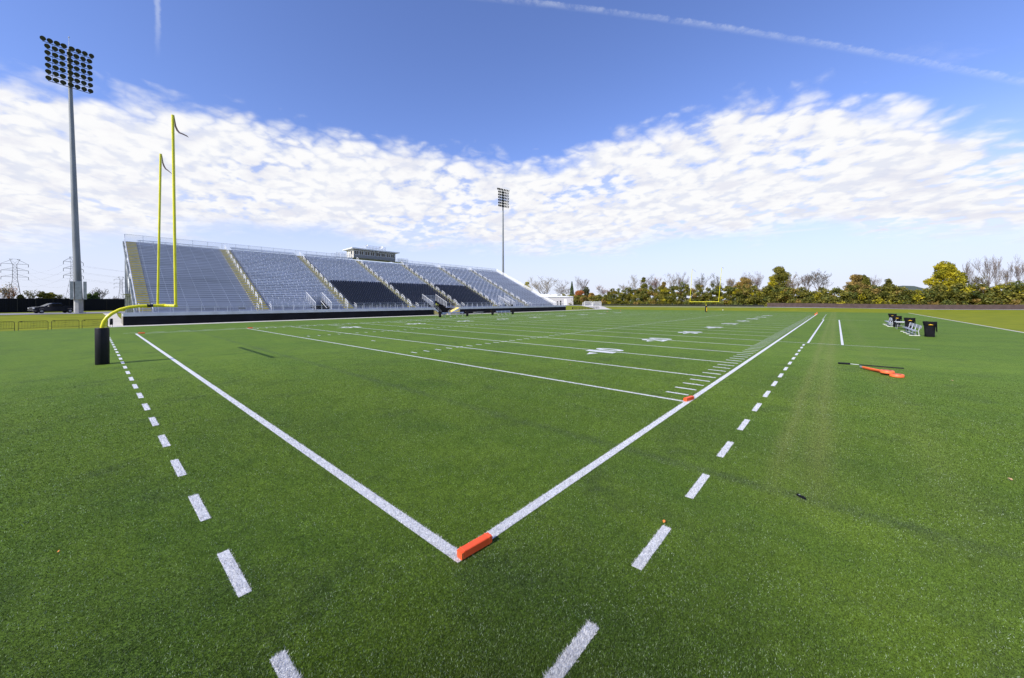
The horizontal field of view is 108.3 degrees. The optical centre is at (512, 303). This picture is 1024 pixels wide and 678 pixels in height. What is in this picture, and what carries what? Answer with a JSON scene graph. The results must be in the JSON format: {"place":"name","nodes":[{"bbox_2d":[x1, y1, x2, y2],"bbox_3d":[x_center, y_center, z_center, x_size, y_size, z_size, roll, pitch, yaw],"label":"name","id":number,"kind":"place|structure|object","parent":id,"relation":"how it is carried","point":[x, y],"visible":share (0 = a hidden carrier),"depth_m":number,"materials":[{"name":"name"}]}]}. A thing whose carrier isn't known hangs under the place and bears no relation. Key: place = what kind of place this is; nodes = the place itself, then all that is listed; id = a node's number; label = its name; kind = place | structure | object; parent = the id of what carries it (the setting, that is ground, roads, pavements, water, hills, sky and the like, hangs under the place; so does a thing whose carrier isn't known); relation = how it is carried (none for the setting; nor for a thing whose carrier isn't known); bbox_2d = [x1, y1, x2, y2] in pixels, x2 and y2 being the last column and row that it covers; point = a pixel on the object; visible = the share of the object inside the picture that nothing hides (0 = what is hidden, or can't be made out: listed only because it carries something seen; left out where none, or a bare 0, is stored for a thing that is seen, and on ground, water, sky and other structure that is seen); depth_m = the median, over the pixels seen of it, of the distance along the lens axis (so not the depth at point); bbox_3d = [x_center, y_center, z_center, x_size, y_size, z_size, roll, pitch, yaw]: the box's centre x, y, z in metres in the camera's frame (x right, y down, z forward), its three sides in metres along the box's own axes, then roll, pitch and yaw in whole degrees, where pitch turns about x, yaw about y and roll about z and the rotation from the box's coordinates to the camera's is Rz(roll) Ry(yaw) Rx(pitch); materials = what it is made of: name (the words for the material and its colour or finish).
{"place":"outdoors","nodes":[
{"label":"outdoors","id":0,"kind":"place"},
{"bbox_2d":[0,311,124,314],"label":"road","id":1,"kind":"structure","parent":0,"point":[53,313],"depth_m":68.86,"materials":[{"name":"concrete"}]},
{"bbox_2d":[27,303,73,312],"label":"pickup truck","id":2,"kind":"object","parent":1,"relation":"on","point":[54,307],"visible":0.97,"depth_m":70.87,"materials":[{"name":"black paint"}]},
{"bbox_2d":[103,313,122,325],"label":"path","id":3,"kind":"structure","parent":0,"point":[116,319],"depth_m":56.91,"materials":[{"name":"concrete"}]},
{"bbox_2d":[109,309,598,326],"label":"concrete path","id":4,"kind":"structure","parent":0,"point":[306,319],"depth_m":62.35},
{"bbox_2d":[0,309,1023,677],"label":"turf field","id":5,"kind":"structure","parent":0,"point":[978,355],"depth_m":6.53,"materials":[{"name":"green plastic"}]},
{"bbox_2d":[94,114,187,364],"bbox_3d":[-18.968,-3.066,18.740,10.030,12.265,2.993,0,0,41],"label":"goalpost","id":6,"kind":"object","parent":5,"relation":"on","point":[102,345],"visible":1,"depth_m":18.52,"materials":[{"name":"yellow metal"}]},
{"bbox_2d":[442,312,463,316],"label":"team bench","id":7,"kind":"object","parent":5,"relation":"on","point":[451,313],"visible":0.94,"depth_m":76.67,"materials":[{"name":"metal"}]},
{"bbox_2d":[127,346,790,677],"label":"line fibres","id":8,"kind":"object","parent":5,"relation":"on","point":[551,675],"visible":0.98,"depth_m":5.29,"materials":[{"name":"white plastic"}]},
{"bbox_2d":[457,532,491,559],"bbox_3d":[-0.474,3.038,4.635,0.484,0.104,0.108,0,0,-44],"label":"end zone pylon","id":9,"kind":"object","parent":5,"relation":"on","point":[474,546],"visible":1,"depth_m":4.59,"materials":[{"name":"orange plastic"}]},
{"bbox_2d":[110,311,905,677],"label":"field lines","id":10,"kind":"object","parent":5,"relation":"on","point":[388,509],"visible":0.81,"depth_m":6.82,"materials":[{"name":"white paint"}]},
{"bbox_2d":[342,313,768,353],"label":"yard numbers","id":11,"kind":"object","parent":5,"relation":"on","point":[618,349],"visible":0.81,"depth_m":29.36},
{"bbox_2d":[683,396,693,400],"bbox_3d":[5.543,2.989,11.630,0.484,0.104,0.108,0,0,-37],"label":"end zone pylon","id":12,"kind":"object","parent":5,"relation":"on","point":[688,398],"visible":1,"depth_m":11.56,"materials":[{"name":"orange plastic"}]},
{"bbox_2d":[690,267,723,311],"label":"goalpost","id":13,"kind":"object","parent":5,"relation":"on","point":[709,301],"visible":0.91,"depth_m":104.00,"materials":[{"name":"yellow metal"}]},
{"bbox_2d":[838,362,903,368],"bbox_3d":[16.995,2.943,17.605,2.271,0.084,0.144,0,0,37],"label":"padded rod","id":14,"kind":"object","parent":5,"relation":"on","point":[869,365],"visible":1,"depth_m":17.60,"materials":[{"name":"black plastic"}]},
{"bbox_2d":[860,367,904,377],"bbox_3d":[15.880,2.942,16.091,0.437,0.124,2.375,0,0,9],"label":"down marker","id":15,"kind":"object","parent":5,"relation":"on","point":[896,375],"visible":0.91,"depth_m":15.07,"materials":[{"name":"orange plastic"}]},
{"bbox_2d":[860,366,894,373],"bbox_3d":[15.816,2.861,16.143,0.447,0.124,1.718,0,0,9],"label":"down marker","id":16,"kind":"object","parent":15,"relation":"on","point":[884,371],"visible":0.95,"depth_m":15.50,"materials":[{"name":"orange plastic"}]},
{"bbox_2d":[885,317,896,326],"bbox_3d":[47.430,2.310,46.592,0.731,0.928,7.010,0,0,41],"label":"team bench","id":17,"kind":"object","parent":5,"relation":"on","point":[890,322],"visible":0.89,"depth_m":45.89,"materials":[{"name":"metal"}]},
{"bbox_2d":[892,316,901,326],"bbox_3d":[45.744,2.135,44.034,0.888,1.332,0.896,0,0,41],"label":"covered bin","id":18,"kind":"object","parent":5,"relation":"on","point":[898,318],"visible":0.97,"depth_m":43.83,"materials":[{"name":"black plastic"}]},
{"bbox_2d":[904,318,915,329],"bbox_3d":[41.860,2.169,38.995,0.888,1.332,0.896,0,0,41],"label":"covered bin","id":19,"kind":"object","parent":5,"relation":"on","point":[908,320],"visible":0.78,"depth_m":38.81,"materials":[{"name":"black plastic"}]},
{"bbox_2d":[903,322,921,335],"bbox_3d":[37.756,2.390,35.125,0.731,0.928,7.010,0,0,41],"label":"team bench","id":20,"kind":"object","parent":5,"relation":"on","point":[913,325],"visible":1,"depth_m":34.52,"materials":[{"name":"metal"}]},
{"bbox_2d":[923,321,936,336],"bbox_3d":[36.034,2.218,31.934,0.888,1.332,0.896,0,0,41],"label":"covered bin","id":21,"kind":"object","parent":5,"relation":"on","point":[929,328],"visible":0.99,"depth_m":31.76,"materials":[{"name":"black plastic"}]},
{"bbox_2d":[0,302,1023,331],"bbox_3d":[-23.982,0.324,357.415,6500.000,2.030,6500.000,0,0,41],"label":"ground","id":22,"kind":"structure","parent":0,"point":[1009,319],"depth_m":68.99,"materials":[{"name":"green plant"}]},
{"bbox_2d":[0,282,14,297],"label":"tree","id":23,"kind":"object","parent":22,"relation":"on","point":[3,289],"visible":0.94,"depth_m":86.45,"materials":[{"name":"grey plant"}]},
{"bbox_2d":[3,287,17,297],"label":"tree","id":24,"kind":"object","parent":22,"relation":"on","point":[13,293],"visible":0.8,"depth_m":87.37,"materials":[{"name":"grey plant"}]},
{"bbox_2d":[0,259,28,295],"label":"transmission tower","id":25,"kind":"structure","parent":22,"relation":"on","point":[15,275],"depth_m":329.97,"materials":[{"name":"metal"}]},
{"bbox_2d":[23,290,40,297],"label":"tree","id":26,"kind":"object","parent":22,"relation":"on","point":[30,294],"visible":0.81,"depth_m":90.16,"materials":[{"name":"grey plant"}]},
{"bbox_2d":[18,321,47,330],"bbox_3d":[-54.618,2.513,42.126,0.600,1.051,2.122,0,0,41],"label":"crowd barrier","id":27,"kind":"object","parent":22,"relation":"on","point":[30,325],"visible":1,"depth_m":41.97,"materials":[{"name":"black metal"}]},
{"bbox_2d":[36,291,50,298],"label":"tree","id":28,"kind":"object","parent":22,"relation":"on","point":[42,295],"visible":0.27,"depth_m":91.60,"materials":[{"name":"green plant"}]},
{"bbox_2d":[47,292,57,298],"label":"tree","id":29,"kind":"object","parent":22,"relation":"on","point":[51,295],"visible":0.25,"depth_m":93.04,"materials":[{"name":"green plant"}]},
{"bbox_2d":[0,298,124,312],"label":"slat fence","id":30,"kind":"object","parent":22,"relation":"on","point":[9,305],"visible":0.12,"depth_m":81.37,"materials":[{"name":"black fabric"}]},
{"bbox_2d":[55,294,69,298],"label":"tree","id":31,"kind":"object","parent":22,"relation":"on","point":[60,296],"visible":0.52,"depth_m":94.38,"materials":[{"name":"green plant"}]},
{"bbox_2d":[51,320,78,328],"bbox_3d":[-53.098,2.501,43.892,0.600,1.051,2.122,0,0,41],"label":"crowd barrier","id":32,"kind":"object","parent":22,"relation":"on","point":[61,320],"visible":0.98,"depth_m":43.54,"materials":[{"name":"black metal"}]},
{"bbox_2d":[40,35,93,312],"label":"light tower","id":33,"kind":"structure","parent":22,"relation":"on","point":[78,294],"depth_m":70.02,"materials":[{"name":"grey metal"}]},
{"bbox_2d":[63,259,83,294],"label":"transmission tower","id":34,"kind":"structure","parent":22,"relation":"on","point":[70,275],"depth_m":302.83,"materials":[{"name":"metal"}]},
{"bbox_2d":[87,293,94,298],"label":"tree","id":35,"kind":"object","parent":22,"relation":"on","point":[89,296],"visible":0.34,"depth_m":99.52,"materials":[{"name":"green plant"}]},
{"bbox_2d":[82,319,107,326],"bbox_3d":[-51.607,2.488,45.669,0.600,1.051,2.122,0,0,41],"label":"crowd barrier","id":36,"kind":"object","parent":22,"relation":"on","point":[97,321],"visible":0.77,"depth_m":45.72,"materials":[{"name":"black metal"}]},
{"bbox_2d":[93,292,100,298],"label":"tree","id":37,"kind":"object","parent":22,"relation":"on","point":[95,295],"visible":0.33,"depth_m":100.54,"materials":[{"name":"green plant"}]},
{"bbox_2d":[89,287,108,298],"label":"tree","id":38,"kind":"object","parent":22,"relation":"on","point":[103,294],"visible":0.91,"depth_m":101.56,"materials":[{"name":"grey plant"}]},
{"bbox_2d":[115,277,124,298],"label":"transmission tower","id":39,"kind":"structure","parent":22,"relation":"on","point":[121,286],"depth_m":560.37,"materials":[{"name":"metal"}]},
{"bbox_2d":[121,234,565,325],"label":"grandstand","id":40,"kind":"object","parent":22,"relation":"on","point":[218,284],"visible":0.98,"depth_m":76.53,"materials":[{"name":"metal"}]},
{"bbox_2d":[331,245,405,262],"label":"press box","id":41,"kind":"object","parent":40,"relation":"on","point":[372,254],"visible":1,"depth_m":108.39,"materials":[{"name":"grey"}]},
{"bbox_2d":[497,188,509,272],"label":"light tower","id":42,"kind":"structure","parent":22,"relation":"on","point":[502,200],"depth_m":159.57,"materials":[{"name":"grey metal"}]},
{"bbox_2d":[528,276,557,293],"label":"tree","id":43,"kind":"object","parent":22,"relation":"on","point":[547,286],"visible":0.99,"depth_m":227.16,"materials":[{"name":"grey plant"}]},
{"bbox_2d":[535,294,572,304],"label":"metal building","id":44,"kind":"structure","parent":22,"relation":"on","point":[561,299],"depth_m":201.84,"materials":[{"name":"white metal"}]},
{"bbox_2d":[555,280,569,294],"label":"tree","id":45,"kind":"object","parent":22,"relation":"on","point":[561,291],"visible":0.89,"depth_m":228.40,"materials":[{"name":"grey plant"}]},
{"bbox_2d":[569,282,573,294],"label":"tree","id":46,"kind":"object","parent":22,"relation":"on","point":[571,290],"visible":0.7,"depth_m":222.59,"materials":[{"name":"green plant"}]},
{"bbox_2d":[574,290,587,297],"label":"tree","id":47,"kind":"object","parent":22,"relation":"on","point":[579,292],"visible":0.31,"depth_m":206.70,"materials":[{"name":"orange plant"}]},
{"bbox_2d":[575,278,589,289],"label":"tree","id":48,"kind":"object","parent":22,"relation":"on","point":[581,285],"visible":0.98,"depth_m":226.22,"materials":[{"name":"grey plant"}]},
{"bbox_2d":[582,287,589,299],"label":"tree","id":49,"kind":"object","parent":22,"relation":"on","point":[586,290],"visible":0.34,"depth_m":211.09,"materials":[{"name":"green plant"}]},
{"bbox_2d":[596,286,611,295],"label":"tree","id":50,"kind":"object","parent":22,"relation":"on","point":[603,291],"visible":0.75,"depth_m":204.13,"materials":[{"name":"grey plant"}]},
{"bbox_2d":[619,275,644,292],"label":"tree","id":51,"kind":"object","parent":22,"relation":"on","point":[633,283],"visible":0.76,"depth_m":192.03,"materials":[{"name":"grey plant"}]},
{"bbox_2d":[640,277,647,292],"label":"tree","id":52,"kind":"object","parent":22,"relation":"on","point":[643,285],"visible":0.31,"depth_m":186.29,"materials":[{"name":"green plant"}]},
{"bbox_2d":[640,274,654,302],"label":"tree","id":53,"kind":"object","parent":22,"relation":"on","point":[648,283],"visible":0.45,"depth_m":191.73,"materials":[{"name":"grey plant"}]},
{"bbox_2d":[649,276,660,290],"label":"tree","id":54,"kind":"object","parent":22,"relation":"on","point":[655,284],"visible":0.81,"depth_m":186.79,"materials":[{"name":"grey plant"}]},
{"bbox_2d":[581,304,763,306],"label":"thin fence","id":55,"kind":"object","parent":22,"relation":"on","point":[744,305],"visible":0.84,"depth_m":162.07,"materials":[{"name":"black"}]},
{"bbox_2d":[664,274,681,286],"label":"tree","id":56,"kind":"object","parent":22,"relation":"on","point":[670,282],"visible":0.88,"depth_m":184.26,"materials":[{"name":"grey plant"}]},
{"bbox_2d":[677,272,689,289],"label":"tree","id":57,"kind":"object","parent":22,"relation":"on","point":[684,274],"visible":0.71,"depth_m":182.43,"materials":[{"name":"grey plant"}]},
{"bbox_2d":[691,273,710,290],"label":"tree","id":58,"kind":"object","parent":22,"relation":"on","point":[695,283],"visible":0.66,"depth_m":175.85,"materials":[{"name":"grey plant"}]},
{"bbox_2d":[710,273,723,296],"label":"tree","id":59,"kind":"object","parent":22,"relation":"on","point":[718,283],"visible":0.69,"depth_m":171.19,"materials":[{"name":"grey plant"}]},
{"bbox_2d":[726,278,735,286],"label":"tree","id":60,"kind":"object","parent":22,"relation":"on","point":[730,282],"visible":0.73,"depth_m":168.14,"materials":[{"name":"brown plant"}]},
{"bbox_2d":[734,277,753,304],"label":"tree","id":61,"kind":"object","parent":22,"relation":"on","point":[743,280],"visible":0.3,"depth_m":159.12,"materials":[{"name":"green plant"}]},
{"bbox_2d":[749,271,763,288],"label":"tree","id":62,"kind":"object","parent":22,"relation":"on","point":[758,281],"visible":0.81,"depth_m":160.25,"materials":[{"name":"grey plant"}]},
{"bbox_2d":[767,276,777,291],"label":"tree","id":63,"kind":"object","parent":22,"relation":"on","point":[772,282],"visible":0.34,"depth_m":152.20,"materials":[{"name":"yellow plant"}]},
{"bbox_2d":[766,266,791,301],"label":"tree","id":64,"kind":"object","parent":22,"relation":"on","point":[780,275],"visible":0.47,"depth_m":156.62,"materials":[{"name":"green plant"}]},
{"bbox_2d":[549,284,1023,304],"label":"hedgerow","id":65,"kind":"object","parent":22,"relation":"on","point":[582,299],"visible":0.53,"depth_m":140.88,"materials":[{"name":"green plant"}]},
{"bbox_2d":[558,283,1023,305],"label":"hedgerow","id":66,"kind":"object","parent":22,"relation":"on","point":[856,286],"visible":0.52,"depth_m":137.01,"materials":[{"name":"green plant"}]},
{"bbox_2d":[562,280,1023,304],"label":"hedgerow","id":67,"kind":"object","parent":22,"relation":"on","point":[1010,295],"visible":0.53,"depth_m":137.43,"materials":[{"name":"green plant"}]},
{"bbox_2d":[785,273,803,296],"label":"tree","id":68,"kind":"object","parent":22,"relation":"on","point":[792,285],"visible":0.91,"depth_m":151.88,"materials":[{"name":"grey plant"}]},
{"bbox_2d":[800,274,811,290],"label":"tree","id":69,"kind":"object","parent":22,"relation":"on","point":[807,282],"visible":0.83,"depth_m":149.57,"materials":[{"name":"grey plant"}]},
{"bbox_2d":[802,270,833,291],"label":"tree","id":70,"kind":"object","parent":22,"relation":"on","point":[811,278],"visible":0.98,"depth_m":145.22,"materials":[{"name":"grey plant"}]},
{"bbox_2d":[843,274,864,302],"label":"tree","id":71,"kind":"object","parent":22,"relation":"on","point":[855,279],"visible":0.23,"depth_m":134.93,"materials":[{"name":"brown plant"}]},
{"bbox_2d":[857,275,875,302],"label":"tree","id":72,"kind":"object","parent":22,"relation":"on","point":[866,280],"visible":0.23,"depth_m":133.67,"materials":[{"name":"green plant"}]},
{"bbox_2d":[870,275,881,285],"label":"tree","id":73,"kind":"object","parent":22,"relation":"on","point":[873,283],"visible":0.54,"depth_m":133.90,"materials":[{"name":"grey plant"}]},
{"bbox_2d":[882,278,892,298],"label":"tree","id":74,"kind":"object","parent":22,"relation":"on","point":[888,282],"visible":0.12,"depth_m":129.71,"materials":[{"name":"green plant"}]},
{"bbox_2d":[767,303,1023,308],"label":"windscreen fence","id":75,"kind":"object","parent":22,"relation":"on","point":[886,306],"visible":0.87,"depth_m":111.88,"materials":[{"name":"black metal"}]},
{"bbox_2d":[923,261,966,302],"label":"tree","id":76,"kind":"object","parent":22,"relation":"on","point":[947,273],"visible":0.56,"depth_m":115.77,"materials":[{"name":"yellow plant"}]},
{"bbox_2d":[961,272,968,289],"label":"tree","id":77,"kind":"object","parent":22,"relation":"on","point":[966,277],"visible":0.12,"depth_m":115.89,"materials":[{"name":"green plant"}]},
{"bbox_2d":[910,313,1023,332],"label":"turf kerb","id":78,"kind":"structure","parent":22,"relation":"on","point":[976,324],"depth_m":46.09,"materials":[{"name":"concrete"}]},
{"bbox_2d":[962,260,980,304],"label":"tree","id":79,"kind":"object","parent":22,"relation":"on","point":[969,275],"visible":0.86,"depth_m":117.59,"materials":[{"name":"grey plant"}]},
{"bbox_2d":[967,275,990,291],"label":"tree","id":80,"kind":"object","parent":22,"relation":"on","point":[976,280],"visible":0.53,"depth_m":112.73,"materials":[{"name":"grey plant"}]},
{"bbox_2d":[971,254,1000,286],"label":"tree","id":81,"kind":"object","parent":22,"relation":"on","point":[987,269],"visible":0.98,"depth_m":114.42,"materials":[{"name":"grey plant"}]},
{"bbox_2d":[993,256,1003,301],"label":"tree","id":82,"kind":"object","parent":22,"relation":"on","point":[999,276],"visible":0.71,"depth_m":115.72,"materials":[{"name":"grey plant"}]},
{"bbox_2d":[993,276,1020,285],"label":"tree","id":83,"kind":"object","parent":22,"relation":"on","point":[1005,282],"visible":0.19,"depth_m":108.14,"materials":[{"name":"grey plant"}]},
{"bbox_2d":[1000,256,1021,284],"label":"tree","id":84,"kind":"object","parent":22,"relation":"on","point":[1006,276],"visible":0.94,"depth_m":111.26,"materials":[{"name":"grey plant"}]},
{"bbox_2d":[1012,257,1023,283],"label":"tree","id":85,"kind":"object","parent":22,"relation":"on","point":[1018,275],"visible":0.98,"depth_m":108.69,"materials":[{"name":"grey plant"}]},
{"bbox_2d":[0,0,1023,300],"label":"sky","id":86,"kind":"structure","parent":0,"point":[884,139],"materials":[{"name":"blue"}]},
{"bbox_2d":[585,306,608,308],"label":"path","id":87,"kind":"structure","parent":0,"point":[600,307],"depth_m":163.93,"materials":[{"name":"concrete"}]},
{"bbox_2d":[612,306,1023,309],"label":"gravel track","id":88,"kind":"structure","parent":0,"point":[870,308],"depth_m":104.02,"materials":[{"name":"brown stone"}]},
{"bbox_2d":[723,286,930,301],"bbox_3d":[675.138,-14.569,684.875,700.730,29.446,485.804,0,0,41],"label":"hill","id":89,"kind":"structure","parent":0,"point":[912,288],"depth_m":577.65,"materials":[{"name":"green plant"}]}
]}

